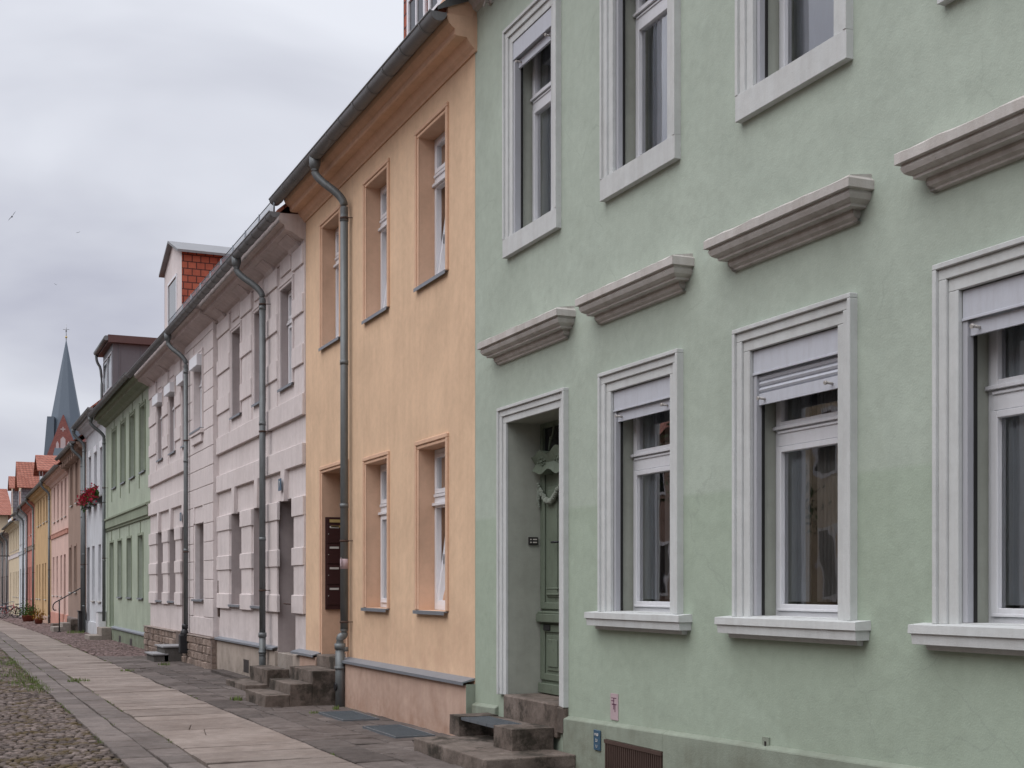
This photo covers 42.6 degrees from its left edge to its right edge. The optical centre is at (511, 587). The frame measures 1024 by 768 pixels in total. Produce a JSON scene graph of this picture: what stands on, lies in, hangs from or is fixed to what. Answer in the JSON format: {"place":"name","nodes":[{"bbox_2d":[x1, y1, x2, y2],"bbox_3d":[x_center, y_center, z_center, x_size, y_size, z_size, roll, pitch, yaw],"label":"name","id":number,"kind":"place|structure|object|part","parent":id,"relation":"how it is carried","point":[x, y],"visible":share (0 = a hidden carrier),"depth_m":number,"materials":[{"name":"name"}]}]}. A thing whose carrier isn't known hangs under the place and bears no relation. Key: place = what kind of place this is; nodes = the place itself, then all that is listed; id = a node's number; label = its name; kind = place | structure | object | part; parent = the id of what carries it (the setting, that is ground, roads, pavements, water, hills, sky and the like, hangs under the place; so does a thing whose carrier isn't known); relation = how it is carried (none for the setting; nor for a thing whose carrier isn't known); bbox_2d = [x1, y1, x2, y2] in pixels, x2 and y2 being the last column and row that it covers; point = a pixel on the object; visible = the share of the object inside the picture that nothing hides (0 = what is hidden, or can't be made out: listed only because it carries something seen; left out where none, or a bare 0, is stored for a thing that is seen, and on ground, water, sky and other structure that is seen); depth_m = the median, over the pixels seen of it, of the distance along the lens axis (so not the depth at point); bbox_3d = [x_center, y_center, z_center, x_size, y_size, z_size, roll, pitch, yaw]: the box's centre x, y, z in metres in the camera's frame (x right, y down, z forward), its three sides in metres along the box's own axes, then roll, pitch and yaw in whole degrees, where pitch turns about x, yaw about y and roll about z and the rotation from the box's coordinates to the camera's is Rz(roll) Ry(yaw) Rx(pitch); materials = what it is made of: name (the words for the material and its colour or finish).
{"place":"outdoors","nodes":[
{"label":"outdoors","id":0,"kind":"place"},
{"bbox_2d":[0,619,124,767],"bbox_3d":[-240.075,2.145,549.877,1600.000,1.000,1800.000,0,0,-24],"label":"ground","id":1,"kind":"structure","parent":0,"point":[50,726],"depth_m":13.85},
{"bbox_2d":[0,489,10,532],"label":"end house","id":2,"kind":"structure","parent":1,"relation":"on","point":[5,510],"depth_m":129.67,"materials":[{"name":"beige paint"}]},
{"bbox_2d":[0,476,18,612],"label":"grey house","id":3,"kind":"structure","parent":1,"relation":"on","point":[4,568],"depth_m":113.65,"materials":[{"name":"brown paint"}]},
{"bbox_2d":[10,509,25,616],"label":"white house","id":4,"kind":"structure","parent":1,"relation":"on","point":[19,515],"depth_m":88.60,"materials":[{"name":"paint"}]},
{"bbox_2d":[1,462,38,614],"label":"cream house","id":5,"kind":"structure","parent":1,"relation":"on","point":[26,481],"depth_m":101.79,"materials":[{"name":"paint"}]},
{"bbox_2d":[24,482,50,623],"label":"ochre house","id":6,"kind":"structure","parent":1,"relation":"on","point":[37,495],"depth_m":73.88,"materials":[{"name":"paint"}]},
{"bbox_2d":[16,455,59,610],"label":"red house","id":7,"kind":"structure","parent":1,"relation":"on","point":[43,464],"depth_m":82.17,"materials":[{"name":"pink brick"}]},
{"bbox_2d":[39,461,67,623],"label":"pink house","id":8,"kind":"structure","parent":1,"relation":"on","point":[54,478],"depth_m":63.24,"materials":[{"name":"paint"}]},
{"bbox_2d":[44,324,85,455],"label":"church tower","id":9,"kind":"structure","parent":1,"relation":"on","point":[62,420],"depth_m":396.52,"materials":[{"name":"teal brick"}]},
{"bbox_2d":[55,435,85,618],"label":"brown house","id":10,"kind":"structure","parent":1,"relation":"on","point":[69,456],"depth_m":55.45,"materials":[{"name":"paint"}]},
{"bbox_2d":[68,545,71,592],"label":"window","id":11,"kind":"structure","parent":10,"relation":"in","point":[70,546],"depth_m":57.24,"materials":[{"name":"paint"}]},
{"bbox_2d":[69,464,72,506],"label":"window","id":12,"kind":"structure","parent":10,"relation":"in","point":[72,464],"depth_m":56.75,"materials":[{"name":"paint"}]},
{"bbox_2d":[74,543,76,592],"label":"window","id":13,"kind":"structure","parent":10,"relation":"in","point":[75,544],"depth_m":55.13,"materials":[{"name":"paint"}]},
{"bbox_2d":[74,461,77,503],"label":"window","id":14,"kind":"structure","parent":10,"relation":"in","point":[76,461],"depth_m":55.09,"materials":[{"name":"paint"}]},
{"bbox_2d":[0,632,206,767],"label":"kerb","id":15,"kind":"structure","parent":1,"relation":"on","point":[129,742],"depth_m":16.06,"materials":[{"name":"grey stone"}]},
{"bbox_2d":[71,334,156,633],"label":"white house","id":16,"kind":"structure","parent":1,"relation":"on","point":[120,354],"depth_m":48.36,"materials":[{"name":"paint"}]},
{"bbox_2d":[75,490,90,512],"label":"flower box","id":17,"kind":"object","parent":16,"relation":"attached to","point":[84,508],"visible":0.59,"depth_m":49.78,"materials":[{"name":"red plastic"}]},
{"bbox_2d":[80,485,96,506],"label":"flower box","id":18,"kind":"object","parent":16,"relation":"attached to","point":[87,501],"visible":0.59,"depth_m":48.08,"materials":[{"name":"red plastic"}]},
{"bbox_2d":[86,483,101,504],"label":"flower box","id":19,"kind":"object","parent":16,"relation":"attached to","point":[95,498],"visible":1,"depth_m":46.05,"materials":[{"name":"red plastic"}]},
{"bbox_2d":[87,372,149,648],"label":"mint house","id":20,"kind":"structure","parent":1,"relation":"on","point":[120,412],"depth_m":40.20,"materials":[{"name":"green paint"}]},
{"bbox_2d":[109,540,113,625],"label":"door","id":21,"kind":"structure","parent":20,"relation":"in","point":[112,541],"depth_m":43.64,"materials":[{"name":"green paint"}]},
{"bbox_2d":[111,426,116,489],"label":"window","id":22,"kind":"structure","parent":20,"relation":"in","point":[115,428],"depth_m":43.58,"materials":[{"name":"paint"}]},
{"bbox_2d":[116,538,121,597],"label":"window","id":23,"kind":"structure","parent":20,"relation":"in","point":[120,539],"depth_m":41.76,"materials":[{"name":"paint"}]},
{"bbox_2d":[119,417,125,484],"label":"window","id":24,"kind":"structure","parent":20,"relation":"in","point":[124,420],"depth_m":41.52,"materials":[{"name":"paint"}]},
{"bbox_2d":[125,535,131,598],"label":"window","id":25,"kind":"structure","parent":20,"relation":"in","point":[127,537],"depth_m":40.19,"materials":[{"name":"paint"}]},
{"bbox_2d":[128,409,134,479],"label":"window","id":26,"kind":"structure","parent":20,"relation":"in","point":[132,412],"depth_m":39.55,"materials":[{"name":"paint"}]},
{"bbox_2d":[136,532,143,599],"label":"window","id":27,"kind":"structure","parent":20,"relation":"in","point":[142,533],"depth_m":37.95,"materials":[{"name":"paint"}]},
{"bbox_2d":[138,399,145,473],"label":"window","id":28,"kind":"structure","parent":20,"relation":"in","point":[143,402],"depth_m":37.58,"materials":[{"name":"paint"}]},
{"bbox_2d":[125,202,305,677],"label":"mauve house","id":29,"kind":"structure","parent":1,"relation":"on","point":[218,368],"depth_m":25.81,"materials":[{"name":"paint"}]},
{"bbox_2d":[156,389,162,461],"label":"window","id":30,"kind":"structure","parent":29,"relation":"in","point":[161,391],"depth_m":34.52,"materials":[{"name":"grey glass"}]},
{"bbox_2d":[168,378,175,454],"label":"window","id":31,"kind":"structure","parent":29,"relation":"in","point":[174,380],"depth_m":32.72,"materials":[{"name":"grey glass"}]},
{"bbox_2d":[180,386,183,448],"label":"window","id":32,"kind":"structure","parent":29,"relation":"in","point":[182,445],"depth_m":31.04,"materials":[{"name":"grey glass"}]},
{"bbox_2d":[189,372,203,434],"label":"window","id":33,"kind":"structure","parent":29,"relation":"in","point":[200,386],"depth_m":28.92,"materials":[{"name":"grey glass"}]},
{"bbox_2d":[229,320,241,419],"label":"window","id":34,"kind":"structure","parent":29,"relation":"in","point":[239,324],"depth_m":25.78,"materials":[{"name":"grey glass"}]},
{"bbox_2d":[251,304,258,407],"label":"window","id":35,"kind":"structure","parent":29,"relation":"in","point":[256,309],"depth_m":23.96,"materials":[{"name":"grey glass"}]},
{"bbox_2d":[278,478,280,490],"bbox_3d":[-3.842,-1.700,21.695,0.016,0.200,0.180,0,0,-24],"label":"house number plate","id":36,"kind":"object","parent":29,"relation":"attached to","point":[279,484],"visible":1,"depth_m":21.68,"materials":[{"name":"blue metal"}]},
{"bbox_2d":[277,274,293,392],"bbox_3d":[-3.663,-4.187,21.773,0.250,1.795,1.010,0,0,-24],"label":"window","id":37,"kind":"structure","parent":29,"relation":"in","point":[290,324],"depth_m":22.09,"materials":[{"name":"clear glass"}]},
{"bbox_2d":[269,0,476,735],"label":"peach house","id":38,"kind":"structure","parent":1,"relation":"on","point":[375,190],"depth_m":16.39,"materials":[{"name":"paint"}]},
{"bbox_2d":[318,204,340,351],"bbox_3d":[-2.492,-4.525,19.371,0.464,1.940,1.110,0,0,-24],"label":"window","id":39,"kind":"structure","parent":38,"relation":"in","point":[336,211],"depth_m":19.73,"materials":[{"name":"white glass"}]},
{"bbox_2d":[361,158,389,324],"bbox_3d":[-1.612,-4.525,17.355,0.464,1.940,1.110,0,0,-24],"label":"window","id":40,"kind":"structure","parent":38,"relation":"in","point":[384,229],"depth_m":17.70,"materials":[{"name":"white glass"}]},
{"bbox_2d":[361,450,389,611],"bbox_3d":[-1.685,-0.720,17.323,0.325,2.070,1.110,0,0,-24],"label":"window","id":41,"kind":"structure","parent":38,"relation":"in","point":[384,513],"depth_m":17.68,"materials":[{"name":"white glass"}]},
{"bbox_2d":[413,101,448,291],"bbox_3d":[-0.764,-4.525,15.412,0.464,1.940,1.110,0,0,-24],"label":"window","id":42,"kind":"structure","parent":38,"relation":"in","point":[441,176],"depth_m":15.75,"materials":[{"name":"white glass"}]},
{"bbox_2d":[413,432,448,614],"bbox_3d":[-0.767,-0.720,15.411,0.476,2.070,1.110,0,0,-24],"label":"window","id":43,"kind":"structure","parent":38,"relation":"in","point":[441,495],"depth_m":15.75,"materials":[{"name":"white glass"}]},
{"bbox_2d":[468,0,1023,767],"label":"green house","id":44,"kind":"structure","parent":1,"relation":"on","point":[748,382],"depth_m":9.33,"materials":[{"name":"paint"}]},
{"bbox_2d":[502,0,560,258],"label":"window","id":45,"kind":"structure","parent":44,"relation":"in","point":[538,25],"depth_m":13.11,"materials":[{"name":"paint"}]},
{"bbox_2d":[531,419,558,695],"bbox_3d":[0.515,-0.295,12.866,0.200,2.750,1.231,0,0,-24],"label":"front door","id":46,"kind":"structure","parent":44,"relation":"in","point":[546,461],"depth_m":13.21,"materials":[{"name":"green paint"}]},
{"bbox_2d":[594,729,600,750],"bbox_3d":[0.737,1.323,11.367,0.017,0.175,0.115,0,0,-24],"label":"marker sign","id":47,"kind":"object","parent":44,"relation":"attached to","point":[597,739],"visible":1,"depth_m":11.35,"materials":[{"name":"blue ceramic"}]},
{"bbox_2d":[610,693,617,720],"bbox_3d":[0.872,1.018,11.186,0.008,0.225,0.135,0,0,-24],"label":"paper notice","id":48,"kind":"object","parent":44,"relation":"attached to","point":[613,706],"visible":1,"depth_m":11.19,"materials":[{"name":"pink"}]},
{"bbox_2d":[584,348,691,634],"bbox_3d":[1.173,-0.741,10.818,0.493,2.213,1.601,0,0,-24],"label":"window","id":49,"kind":"structure","parent":44,"relation":"in","point":[644,403],"depth_m":11.11,"materials":[{"name":"paint"}]},
{"bbox_2d":[599,0,680,201],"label":"window","id":50,"kind":"structure","parent":44,"relation":"in","point":[661,18],"depth_m":11.16,"materials":[{"name":"paint"}]},
{"bbox_2d":[714,292,870,645],"bbox_3d":[2.024,-0.741,8.898,0.518,2.213,1.601,0,0,-24],"label":"window","id":51,"kind":"structure","parent":44,"relation":"in","point":[824,364],"depth_m":9.10,"materials":[{"name":"paint"}]},
{"bbox_2d":[735,0,852,123],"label":"window","id":52,"kind":"structure","parent":44,"relation":"in","point":[823,29],"depth_m":9.13,"materials":[{"name":"paint"}]},
{"bbox_2d":[937,0,954,5],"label":"window","id":53,"kind":"structure","parent":44,"relation":"in","point":[939,2],"depth_m":7.47,"materials":[{"name":"paint"}]},
{"bbox_2d":[907,236,1023,655],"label":"window","id":54,"kind":"structure","parent":44,"relation":"in","point":[996,309],"depth_m":7.40,"materials":[{"name":"paint"}]},
{"bbox_2d":[0,649,125,767],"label":"road","id":55,"kind":"structure","parent":0,"point":[61,730],"depth_m":14.83,"materials":[{"name":"stone"}]},
{"bbox_2d":[0,613,146,656],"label":"cobbled strip","id":56,"kind":"object","parent":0,"point":[79,641],"visible":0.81,"depth_m":41.18,"materials":[{"name":"stone"}]},
{"bbox_2d":[1,603,19,617],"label":"bicycle","id":57,"kind":"object","parent":56,"relation":"on","point":[9,610],"visible":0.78,"depth_m":86.93,"materials":[{"name":"metal"}]},
{"bbox_2d":[0,601,21,616],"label":"bicycle","id":58,"kind":"object","parent":56,"relation":"on","point":[8,610],"visible":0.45,"depth_m":89.76,"materials":[{"name":"metal"}]},
{"bbox_2d":[0,604,23,618],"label":"bicycle","id":59,"kind":"object","parent":56,"relation":"on","point":[17,608],"visible":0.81,"depth_m":84.67,"materials":[{"name":"metal"}]},
{"bbox_2d":[14,603,38,621],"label":"potted plant","id":60,"kind":"object","parent":56,"relation":"on","point":[27,618],"visible":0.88,"depth_m":75.42,"materials":[{"name":"green plant"}]},
{"bbox_2d":[20,599,35,614],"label":"potted plant","id":61,"kind":"object","parent":56,"relation":"on","point":[25,606],"visible":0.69,"depth_m":78.14,"materials":[{"name":"green plant"}]},
{"bbox_2d":[24,605,45,623],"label":"potted plant","id":62,"kind":"object","parent":56,"relation":"on","point":[38,620],"visible":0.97,"depth_m":68.31,"materials":[{"name":"plant"}]},
{"bbox_2d":[50,618,77,631],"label":"stone steps","id":63,"kind":"structure","parent":56,"relation":"on","point":[70,624],"depth_m":52.26,"materials":[{"name":"stone"}]},
{"bbox_2d":[52,588,79,631],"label":"handrail","id":64,"kind":"object","parent":56,"relation":"on","point":[59,607],"visible":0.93,"depth_m":51.57,"materials":[{"name":"black metal"}]},
{"bbox_2d":[67,630,84,633],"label":"weed tuft","id":65,"kind":"object","parent":56,"relation":"on","point":[82,631],"visible":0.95,"depth_m":49.93,"materials":[{"name":"green plant"}]},
{"bbox_2d":[77,610,84,631],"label":"dustbin","id":66,"kind":"object","parent":56,"relation":"on","point":[79,620],"visible":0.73,"depth_m":51.06,"materials":[{"name":"black plastic"}]},
{"bbox_2d":[85,627,111,639],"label":"stone steps","id":67,"kind":"structure","parent":56,"relation":"on","point":[104,633],"depth_m":43.26,"materials":[{"name":"stone"}]},
{"bbox_2d":[95,611,106,633],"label":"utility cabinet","id":68,"kind":"object","parent":56,"relation":"on","point":[100,622],"visible":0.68,"depth_m":45.12,"materials":[{"name":"white metal"}]},
{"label":"cabinet door","id":69,"kind":"part","parent":68,"relation":"part of","materials":[{"name":"white metal"}]},
{"bbox_2d":[0,619,363,767],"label":"pavement","id":70,"kind":"structure","parent":0,"point":[205,734],"depth_m":16.51,"materials":[{"name":"stone"}]},
{"bbox_2d":[67,678,89,682],"bbox_3d":[-7.718,1.644,23.360,0.395,0.100,0.380,0,0,-24],"label":"weed tuft","id":71,"kind":"object","parent":70,"relation":"on","point":[76,680],"visible":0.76,"depth_m":23.28,"materials":[{"name":"green plant"}]},
{"bbox_2d":[0,636,374,755],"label":"grass","id":72,"kind":"structure","parent":70,"relation":"on","point":[34,681],"depth_m":23.62,"materials":[{"name":"green plant"}]},
{"bbox_2d":[0,0,403,521],"label":"sky","id":73,"kind":"structure","parent":0,"point":[131,127],"materials":[{"name":"grey"}]},
{"bbox_2d":[97,656,463,767],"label":"slab paving","id":74,"kind":"structure","parent":0,"point":[355,742],"depth_m":16.10,"materials":[{"name":"grey stone"}]},
{"bbox_2d":[144,644,182,661],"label":"stone steps","id":75,"kind":"structure","parent":74,"relation":"on","point":[166,653],"depth_m":30.04,"materials":[{"name":"grey stone"}]},
{"bbox_2d":[211,669,249,678],"bbox_3d":[-5.333,1.673,24.899,0.260,0.096,2.704,0,0,-24],"label":"stone edging","id":76,"kind":"object","parent":74,"relation":"on","point":[227,673],"visible":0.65,"depth_m":24.87,"materials":[{"name":"grey stone"}]},
{"bbox_2d":[230,696,242,700],"bbox_3d":[-4.047,1.628,19.356,0.199,0.099,0.192,0,0,27],"label":"weed tuft","id":77,"kind":"object","parent":74,"relation":"on","point":[236,698],"visible":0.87,"depth_m":19.32,"materials":[{"name":"green plant"}]},
{"bbox_2d":[226,665,288,690],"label":"stone steps","id":78,"kind":"structure","parent":74,"relation":"on","point":[260,676],"depth_m":21.46,"materials":[{"name":"stone"}]},
{"bbox_2d":[246,665,334,707],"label":"stone steps","id":79,"kind":"structure","parent":74,"relation":"on","point":[310,685],"depth_m":18.43,"materials":[{"name":"stone"}]},
{"bbox_2d":[318,711,379,720],"bbox_3d":[-2.086,1.642,16.711,0.470,0.036,1.140,0,0,-24],"label":"ground grating","id":80,"kind":"object","parent":74,"relation":"on","point":[347,715],"visible":0.99,"depth_m":16.65,"materials":[{"name":"grey metal"}]},
{"bbox_2d":[362,724,434,737],"bbox_3d":[-1.293,1.634,14.859,0.460,0.036,1.210,0,0,-24],"label":"ground grating","id":81,"kind":"object","parent":74,"relation":"on","point":[397,731],"visible":0.97,"depth_m":14.78,"materials":[{"name":"grey metal"}]},
{"bbox_2d":[414,712,575,767],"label":"stone steps","id":82,"kind":"structure","parent":74,"relation":"on","point":[484,740],"depth_m":12.15,"materials":[{"name":"stone"}]}
]}

